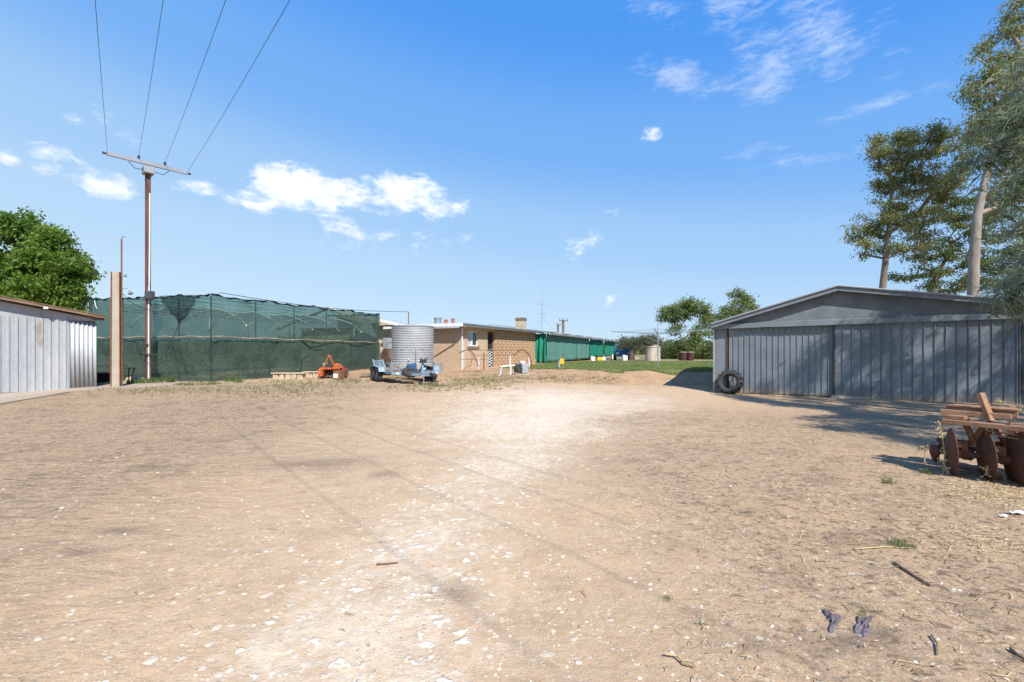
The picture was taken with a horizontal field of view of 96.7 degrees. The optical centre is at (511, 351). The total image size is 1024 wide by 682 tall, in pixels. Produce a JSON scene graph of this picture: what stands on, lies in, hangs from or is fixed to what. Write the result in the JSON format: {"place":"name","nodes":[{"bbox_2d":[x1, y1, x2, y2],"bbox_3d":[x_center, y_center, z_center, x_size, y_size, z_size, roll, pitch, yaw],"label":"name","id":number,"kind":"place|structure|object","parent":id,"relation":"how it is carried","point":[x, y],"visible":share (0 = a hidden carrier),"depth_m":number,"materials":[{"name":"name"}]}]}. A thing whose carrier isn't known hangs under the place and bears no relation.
{"place":"outdoors","nodes":[
{"label":"outdoors","id":0,"kind":"place"},
{"bbox_2d":[0,382,183,404],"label":"path","id":1,"kind":"structure","parent":0,"point":[9,397],"depth_m":14.56,"materials":[{"name":"concrete"}]},
{"bbox_2d":[126,368,134,382],"bbox_3d":[-14.706,0.945,17.600,0.255,0.635,0.250,0,0,0],"label":"metal stool","id":2,"kind":"object","parent":1,"relation":"on","point":[129,373],"visible":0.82,"depth_m":17.59,"materials":[{"name":"metal"}]},
{"bbox_2d":[110,236,154,385],"bbox_3d":[-13.862,-1.394,16.671,0.818,5.519,1.072,0,0,0],"label":"concrete post","id":3,"kind":"object","parent":1,"relation":"on","point":[116,349],"visible":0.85,"depth_m":16.17,"materials":[{"name":"concrete"}]},
{"bbox_2d":[0,352,1023,681],"bbox_3d":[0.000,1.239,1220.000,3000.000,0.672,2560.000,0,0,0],"label":"ground","id":4,"kind":"structure","parent":0,"point":[126,612],"depth_m":3.84,"materials":[{"name":"beige soil"}]},
{"bbox_2d":[0,206,107,311],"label":"leafy tree","id":5,"kind":"object","parent":4,"relation":"on","point":[49,268],"visible":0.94,"depth_m":26.33,"materials":[{"name":"green plant"}]},
{"bbox_2d":[0,295,107,392],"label":"tin shed","id":6,"kind":"structure","parent":4,"relation":"on","point":[46,347],"depth_m":14.97,"materials":[{"name":"metal"}]},
{"bbox_2d":[0,316,67,392],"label":"door","id":7,"kind":"structure","parent":6,"relation":"in","point":[33,351],"depth_m":14.71,"materials":[{"name":"metal"}]},
{"bbox_2d":[97,372,109,382],"bbox_3d":[-16.707,1.105,18.640,1.100,0.510,0.540,0,0,12],"label":"trough","id":8,"kind":"object","parent":4,"relation":"on","point":[103,377],"visible":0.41,"depth_m":18.37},
{"bbox_2d":[124,376,143,382],"bbox_3d":[-15.021,1.140,18.202,0.704,0.280,0.382,0,0,0],"label":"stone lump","id":9,"kind":"object","parent":4,"relation":"on","point":[137,378],"visible":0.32,"depth_m":18.07,"materials":[{"name":"stone"}]},
{"bbox_2d":[126,378,145,383],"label":"weed","id":10,"kind":"object","parent":4,"relation":"on","point":[135,381],"visible":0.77,"depth_m":17.43,"materials":[{"name":"green plant"}]},
{"bbox_2d":[102,151,190,380],"bbox_3d":[-14.820,-3.145,18.547,0.560,9.410,2.860,0,0,41],"label":"utility pole","id":11,"kind":"object","parent":4,"relation":"on","point":[148,170],"visible":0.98,"depth_m":18.51,"materials":[{"name":"wood"}]},
{"bbox_2d":[95,0,107,152],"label":"power wire","id":12,"kind":"object","parent":11,"relation":"attached to","point":[100,67],"visible":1,"depth_m":10.36,"materials":[{"name":"metal"}]},
{"bbox_2d":[139,0,163,151],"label":"power wire","id":13,"kind":"object","parent":11,"relation":"attached to","point":[153,65],"visible":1,"depth_m":10.58,"materials":[{"name":"metal"}]},
{"bbox_2d":[165,0,225,160],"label":"power wire","id":14,"kind":"object","parent":11,"relation":"attached to","point":[200,69],"visible":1,"depth_m":10.56,"materials":[{"name":"metal"}]},
{"bbox_2d":[187,0,289,171],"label":"power wire","id":15,"kind":"object","parent":11,"relation":"attached to","point":[246,75],"visible":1,"depth_m":10.12,"materials":[{"name":"metal"}]},
{"bbox_2d":[139,377,167,382],"bbox_3d":[-14.114,1.122,17.924,1.008,0.362,0.853,0,0,-37],"label":"weed","id":16,"kind":"object","parent":4,"relation":"on","point":[147,380],"visible":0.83,"depth_m":17.85,"materials":[{"name":"green plant"}]},
{"bbox_2d":[162,376,176,381],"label":"weed","id":17,"kind":"object","parent":4,"relation":"on","point":[170,379],"visible":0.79,"depth_m":18.59,"materials":[{"name":"green plant"}]},
{"bbox_2d":[176,381,199,385],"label":"weed","id":18,"kind":"object","parent":4,"relation":"on","point":[185,383],"visible":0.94,"depth_m":17.21,"materials":[{"name":"green plant"}]},
{"bbox_2d":[200,380,222,384],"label":"weed","id":19,"kind":"object","parent":4,"relation":"on","point":[212,383],"visible":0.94,"depth_m":17.44,"materials":[{"name":"green plant"}]},
{"bbox_2d":[224,375,235,381],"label":"weed","id":20,"kind":"object","parent":4,"relation":"on","point":[228,379],"visible":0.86,"depth_m":18.97,"materials":[{"name":"green plant"}]},
{"bbox_2d":[87,293,380,380],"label":"shade house","id":21,"kind":"structure","parent":4,"relation":"on","point":[208,337],"depth_m":20.02,"materials":[{"name":"green fabric"}]},
{"bbox_2d":[235,378,246,382],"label":"weed","id":22,"kind":"object","parent":4,"relation":"on","point":[237,380],"visible":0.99,"depth_m":18.64,"materials":[{"name":"green plant"}]},
{"bbox_2d":[270,372,307,379],"bbox_3d":[-10.170,1.160,20.780,1.491,0.400,0.440,0,0,0],"label":"stone edging","id":23,"kind":"object","parent":4,"relation":"on","point":[288,375],"visible":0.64,"depth_m":20.61,"materials":[{"name":"stone"}]},
{"bbox_2d":[302,371,317,377],"bbox_3d":[-9.687,1.159,22.080,0.808,0.400,0.440,0,0,0],"label":"stone edging","id":24,"kind":"object","parent":4,"relation":"on","point":[311,374],"visible":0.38,"depth_m":21.89,"materials":[{"name":"stone"}]},
{"bbox_2d":[317,354,348,377],"bbox_3d":[-8.316,0.695,21.381,1.370,1.131,0.876,0,0,6],"label":"rotary tiller","id":25,"kind":"object","parent":4,"relation":"on","point":[323,371],"visible":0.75,"depth_m":21.18,"materials":[{"name":"orange paint"}]},
{"bbox_2d":[333,370,343,379],"bbox_3d":[-7.850,1.060,20.593,0.350,0.420,0.333,0,0,12],"label":"square tin","id":26,"kind":"object","parent":4,"relation":"on","point":[338,374],"visible":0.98,"depth_m":20.45,"materials":[{"name":"metal"}]},
{"bbox_2d":[81,371,626,401],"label":"ground weeds","id":27,"kind":"object","parent":4,"relation":"on","point":[474,382],"visible":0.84,"depth_m":16.84,"materials":[{"name":"beige plant"}]},
{"bbox_2d":[36,440,689,681],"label":"limestone rubble","id":28,"kind":"object","parent":4,"relation":"on","point":[305,664],"visible":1,"depth_m":2.42,"materials":[{"name":"white stone"}]},
{"bbox_2d":[359,374,369,377],"bbox_3d":[-6.885,1.175,22.020,0.970,0.163,0.180,0,0,0],"label":"fallen post","id":29,"kind":"object","parent":4,"relation":"on","point":[364,375],"visible":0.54,"depth_m":21.95,"materials":[{"name":"beige wood"}]},
{"bbox_2d":[376,562,397,564],"bbox_3d":[-0.910,1.543,3.320,0.154,0.016,0.012,0,0,-15],"label":"stick","id":30,"kind":"object","parent":4,"relation":"on","point":[385,563],"visible":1,"depth_m":3.31,"materials":[{"name":"wood"}]},
{"bbox_2d":[369,358,442,384],"bbox_3d":[-4.396,0.807,19.317,2.600,1.206,6.144,0,0,-30],"label":"car trailer","id":31,"kind":"object","parent":4,"relation":"on","point":[378,372],"visible":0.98,"depth_m":18.58,"materials":[{"name":"blue paint"}]},
{"bbox_2d":[389,325,435,368],"bbox_3d":[-5.360,-0.023,24.580,2.500,2.854,2.540,0,0,0],"label":"water tank","id":32,"kind":"object","parent":4,"relation":"on","point":[411,344],"visible":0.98,"depth_m":23.63,"materials":[{"name":"metal"}]},
{"bbox_2d":[428,382,443,386],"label":"weed","id":33,"kind":"object","parent":4,"relation":"on","point":[430,384],"visible":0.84,"depth_m":16.61,"materials":[{"name":"green plant"}]},
{"bbox_2d":[327,307,544,369],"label":"brick house","id":34,"kind":"structure","parent":4,"relation":"on","point":[452,340],"depth_m":29.84,"materials":[{"name":"beige brick"}]},
{"bbox_2d":[467,331,479,348],"bbox_3d":[-2.495,-0.740,28.891,0.230,1.100,1.370,0,0,26],"label":"window","id":35,"kind":"structure","parent":34,"relation":"in","point":[472,335],"depth_m":28.96,"materials":[{"name":"white glass"}]},
{"bbox_2d":[488,331,493,366],"bbox_3d":[-1.565,-0.075,31.096,0.160,2.650,0.970,0,0,26],"label":"door","id":36,"kind":"structure","parent":34,"relation":"in","point":[490,333],"depth_m":31.36,"materials":[{"name":"white paint"}]},
{"bbox_2d":[459,349,532,369],"bbox_3d":[-0.899,0.448,25.690,4.162,1.186,0.660,0,0,0],"label":"pipe trellis","id":37,"kind":"object","parent":4,"relation":"on","point":[483,359],"visible":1,"depth_m":25.38,"materials":[{"name":"metal"}]},
{"bbox_2d":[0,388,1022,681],"bbox_3d":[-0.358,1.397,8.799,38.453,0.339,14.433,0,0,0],"label":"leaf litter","id":38,"kind":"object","parent":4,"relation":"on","point":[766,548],"visible":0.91,"depth_m":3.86,"materials":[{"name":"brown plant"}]},
{"bbox_2d":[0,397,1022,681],"bbox_3d":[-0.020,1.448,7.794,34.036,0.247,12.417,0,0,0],"label":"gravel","id":39,"kind":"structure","parent":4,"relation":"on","point":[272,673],"depth_m":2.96,"materials":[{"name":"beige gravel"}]},
{"bbox_2d":[498,361,537,375],"bbox_3d":[0.250,0.894,23.556,2.170,0.826,0.750,0,0,-21],"label":"pump unit","id":40,"kind":"object","parent":4,"relation":"on","point":[521,367],"visible":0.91,"depth_m":23.43,"materials":[{"name":"grey paint"}]},
{"bbox_2d":[492,324,618,362],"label":"verandah wing","id":41,"kind":"structure","parent":4,"relation":"on","point":[553,346],"depth_m":42.66,"materials":[{"name":"green metal"}]},
{"bbox_2d":[559,317,567,332],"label":"power pole","id":42,"kind":"object","parent":4,"relation":"on","point":[563,325],"visible":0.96,"depth_m":65.88,"materials":[{"name":"grey paint"}]},
{"bbox_2d":[613,345,630,359],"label":"parked ute","id":43,"kind":"object","parent":4,"relation":"on","point":[617,353],"visible":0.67,"depth_m":47.99,"materials":[{"name":"blue paint"}]},
{"bbox_2d":[622,355,627,360],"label":"storage box","id":44,"kind":"object","parent":4,"relation":"on","point":[624,357],"visible":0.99,"depth_m":46.85,"materials":[{"name":"white paint"}]},
{"bbox_2d":[614,331,664,360],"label":"round tree","id":45,"kind":"object","parent":4,"relation":"on","point":[639,342],"visible":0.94,"depth_m":46.70,"materials":[{"name":"green plant"}]},
{"bbox_2d":[645,345,660,360],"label":"concrete tank","id":46,"kind":"object","parent":4,"relation":"on","point":[650,353],"visible":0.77,"depth_m":45.41,"materials":[{"name":"beige concrete"}]},
{"bbox_2d":[603,334,712,354],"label":"woodland","id":47,"kind":"object","parent":4,"relation":"on","point":[641,351],"depth_m":135.98,"materials":[{"name":"green plant"}]},
{"bbox_2d":[661,343,672,358],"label":"bush","id":48,"kind":"object","parent":4,"relation":"on","point":[663,356],"visible":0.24,"depth_m":59.37,"materials":[{"name":"green plant"}]},
{"bbox_2d":[661,334,693,358],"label":"bush","id":49,"kind":"object","parent":4,"relation":"on","point":[672,350],"visible":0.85,"depth_m":55.48,"materials":[{"name":"green plant"}]},
{"bbox_2d":[666,652,696,667],"bbox_3d":[0.836,1.522,2.249,0.159,0.016,0.041,0,0,43],"label":"stick","id":50,"kind":"object","parent":4,"relation":"on","point":[680,659],"visible":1,"depth_m":2.24,"materials":[{"name":"wood"}]},
{"bbox_2d":[679,352,686,360],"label":"rusty drum","id":51,"kind":"object","parent":4,"relation":"on","point":[682,356],"visible":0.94,"depth_m":46.66,"materials":[{"name":"metal"}]},
{"bbox_2d":[653,293,715,349],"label":"gum tree","id":52,"kind":"object","parent":4,"relation":"on","point":[682,310],"visible":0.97,"depth_m":57.49,"materials":[{"name":"green plant"}]},
{"bbox_2d":[687,352,693,360],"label":"rusty drum","id":53,"kind":"object","parent":4,"relation":"on","point":[690,356],"visible":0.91,"depth_m":46.70,"materials":[{"name":"metal"}]},
{"bbox_2d":[690,343,704,358],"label":"bush","id":54,"kind":"object","parent":4,"relation":"on","point":[695,351],"visible":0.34,"depth_m":56.51,"materials":[{"name":"green plant"}]},
{"bbox_2d":[696,340,712,359],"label":"bush","id":55,"kind":"object","parent":4,"relation":"on","point":[706,352],"visible":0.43,"depth_m":53.66,"materials":[{"name":"green plant"}]},
{"bbox_2d":[692,287,760,337],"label":"gum tree","id":56,"kind":"object","parent":4,"relation":"on","point":[746,302],"visible":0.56,"depth_m":61.52,"materials":[{"name":"green plant"}]},
{"bbox_2d":[716,369,743,393],"bbox_3d":[7.954,1.122,16.622,0.947,0.942,0.556,0,0,41],"label":"tractor tyre","id":57,"kind":"object","parent":4,"relation":"on","point":[736,388],"visible":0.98,"depth_m":16.51,"materials":[{"name":"black rubber"}]},
{"bbox_2d":[551,414,1023,681],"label":"dry straw","id":58,"kind":"object","parent":4,"relation":"on","point":[988,494],"visible":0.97,"depth_m":4.07,"materials":[{"name":"beige plant"}]},
{"bbox_2d":[822,608,842,633],"bbox_3d":[1.854,1.549,2.611,0.098,0.026,0.304,0,0,28],"label":"rag","id":59,"kind":"object","parent":4,"relation":"on","point":[834,619],"visible":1,"depth_m":2.63,"materials":[{"name":"fabric"}]},
{"bbox_2d":[829,395,870,398],"bbox_3d":[11.222,1.522,15.027,1.264,0.115,0.359,0,0,29],"label":"concrete block","id":60,"kind":"object","parent":4,"relation":"on","point":[847,397],"depth_m":14.98,"materials":[{"name":"grey concrete"}]},
{"bbox_2d":[853,615,874,637],"bbox_3d":[1.999,1.549,2.594,0.083,0.026,0.326,0,0,44],"label":"rag","id":61,"kind":"object","parent":4,"relation":"on","point":[862,628],"visible":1,"depth_m":2.56,"materials":[{"name":"fabric"}]},
{"bbox_2d":[852,602,876,615],"bbox_3d":[2.089,1.542,2.716,0.123,0.056,0.110,0,0,0],"label":"weed","id":62,"kind":"object","parent":4,"relation":"on","point":[864,610],"visible":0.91,"depth_m":2.71,"materials":[{"name":"green plant"}]},
{"bbox_2d":[708,285,1023,403],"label":"steel shed","id":63,"kind":"structure","parent":4,"relation":"on","point":[879,343],"depth_m":14.89,"materials":[{"name":"metal"}]},
{"bbox_2d":[729,325,832,395],"bbox_3d":[9.543,0.259,16.192,3.300,2.525,0.049,0,0,27],"label":"sliding door","id":64,"kind":"structure","parent":63,"relation":"in","point":[792,360],"depth_m":16.15,"materials":[{"name":"grey metal"}]},
{"bbox_2d":[835,318,1020,403],"bbox_3d":[12.915,0.260,14.371,4.522,2.667,0.057,0,0,27],"label":"sliding door","id":65,"kind":"structure","parent":63,"relation":"in","point":[947,361],"depth_m":14.27,"materials":[{"name":"grey metal"}]},
{"bbox_2d":[854,546,911,549],"bbox_3d":[2.919,1.548,3.589,0.454,0.015,0.034,0,0,0],"label":"stick","id":66,"kind":"object","parent":4,"relation":"on","point":[879,547],"visible":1,"depth_m":3.59,"materials":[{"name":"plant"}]},
{"bbox_2d":[880,475,895,483],"bbox_3d":[4.456,1.522,5.390,0.154,0.101,0.208,0,0,30],"label":"weed","id":67,"kind":"object","parent":4,"relation":"on","point":[889,480],"visible":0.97,"depth_m":5.38,"materials":[{"name":"green plant"}]},
{"bbox_2d":[886,534,918,549],"bbox_3d":[3.087,1.521,3.641,0.225,0.099,0.178,0,0,0],"label":"weed","id":68,"kind":"object","parent":4,"relation":"on","point":[901,542],"visible":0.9,"depth_m":3.63,"materials":[{"name":"green plant"}]},
{"bbox_2d":[893,561,931,586],"bbox_3d":[2.775,1.542,3.167,0.036,0.025,0.331,0,0,7],"label":"stick","id":69,"kind":"object","parent":4,"relation":"on","point":[909,572],"visible":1,"depth_m":3.15,"materials":[{"name":"wood"}]},
{"bbox_2d":[918,442,934,464],"bbox_3d":[5.668,1.387,6.223,0.190,0.328,0.114,0,0,32],"label":"dry stalk","id":70,"kind":"object","parent":4,"relation":"on","point":[925,448],"visible":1,"depth_m":6.22,"materials":[{"name":"plant"}]},
{"bbox_2d":[921,468,935,474],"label":"weed","id":71,"kind":"object","parent":4,"relation":"on","point":[928,471],"visible":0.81,"depth_m":5.74,"materials":[{"name":"green plant"}]},
{"bbox_2d":[930,634,938,654],"bbox_3d":[2.226,1.538,2.387,0.023,0.012,0.197,0,0,34],"label":"stick","id":72,"kind":"object","parent":4,"relation":"on","point":[935,640],"visible":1,"depth_m":2.39,"materials":[{"name":"wood"}]},
{"bbox_2d":[934,421,947,473],"bbox_3d":[5.414,1.212,5.737,0.171,0.677,0.102,0,0,20],"label":"dry stalk","id":73,"kind":"object","parent":4,"relation":"on","point":[939,425],"visible":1,"depth_m":5.74,"materials":[{"name":"plant"}]},
{"bbox_2d":[937,458,950,474],"bbox_3d":[5.407,1.442,5.679,0.103,0.226,0.150,0,0,-42],"label":"dry stalk","id":74,"kind":"object","parent":4,"relation":"on","point":[947,471],"visible":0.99,"depth_m":5.68,"materials":[{"name":"plant"}]},
{"bbox_2d":[929,393,1023,485],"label":"disc harrow","id":75,"kind":"object","parent":4,"relation":"on","point":[1008,455],"visible":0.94,"depth_m":5.54,"materials":[{"name":"metal"}]},
{"bbox_2d":[947,0,1023,295],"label":"gum tree","id":76,"kind":"object","parent":4,"relation":"on","point":[978,213],"visible":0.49,"depth_m":24.89,"materials":[{"name":"green plant"}]},
{"bbox_2d":[951,45,1023,341],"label":"she oak","id":77,"kind":"object","parent":4,"relation":"on","point":[1011,118],"visible":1,"depth_m":9.12,"materials":[{"name":"green plant"}]},
{"bbox_2d":[979,465,1006,481],"bbox_3d":[5.692,1.436,5.371,0.306,0.233,0.116,0,0,0],"label":"dry stalk","id":78,"kind":"object","parent":4,"relation":"on","point":[987,472],"visible":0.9,"depth_m":5.37,"materials":[{"name":"plant"}]},
{"bbox_2d":[995,398,1023,413],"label":"dry stalk","id":79,"kind":"object","parent":4,"relation":"on","point":[998,399],"visible":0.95,"depth_m":6.44,"materials":[{"name":"plant"}]},
{"bbox_2d":[1005,510,1023,513],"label":"paper scrap","id":80,"kind":"object","parent":4,"relation":"on","point":[1020,511],"visible":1,"depth_m":4.36,"materials":[{"name":"white paper"}]},
{"bbox_2d":[1009,647,1023,659],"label":"stick","id":81,"kind":"object","parent":4,"relation":"on","point":[1014,651],"visible":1,"depth_m":2.32,"materials":[{"name":"brown wood"}]},
{"bbox_2d":[1011,404,1023,422],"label":"dry stalk","id":82,"kind":"object","parent":4,"relation":"on","point":[1019,405],"visible":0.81,"depth_m":7.37,"materials":[{"name":"plant"}]},
{"bbox_2d":[0,0,1023,344],"label":"sky","id":83,"kind":"structure","parent":0,"point":[464,161],"materials":[{"name":"blue"}]},
{"bbox_2d":[499,360,728,374],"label":"lawn","id":84,"kind":"structure","parent":0,"point":[614,370],"depth_m":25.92,"materials":[{"name":"green plant"}]},
{"bbox_2d":[611,329,706,365],"bbox_3d":[8.658,-0.395,27.000,3.926,2.850,3.926,0,0,-23],"label":"clothes hoist","id":85,"kind":"object","parent":84,"relation":"on","point":[666,332],"visible":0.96,"depth_m":26.98,"materials":[{"name":"metal"}]},
{"bbox_2d":[837,117,986,288],"bbox_3d":[25.523,-6.875,28.798,8.471,15.622,4.386,0,0,0],"label":"gum tree","id":86,"kind":"object","parent":84,"relation":"on","point":[936,137],"visible":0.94,"depth_m":28.62,"materials":[{"name":"green plant"}]},
{"bbox_2d":[887,193,1023,293],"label":"layered tree","id":87,"kind":"object","parent":84,"relation":"on","point":[953,220],"visible":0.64,"depth_m":31.59,"materials":[{"name":"green plant"}]},
{"bbox_3d":[-6.534,-1.875,28.600,0.135,1.294,0.060,0,0,0],"label":"cable mast","id":88,"kind":"object","parent":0,"visible":0},
{"bbox_2d":[219,292,401,311],"bbox_3d":[-9.457,-2.385,23.899,0.025,0.254,11.028,0,0,32],"label":"service cable","id":89,"kind":"object","parent":88,"relation":"attached to","point":[312,306],"visible":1,"depth_m":22.95,"materials":[{"name":"metal"}]}
]}

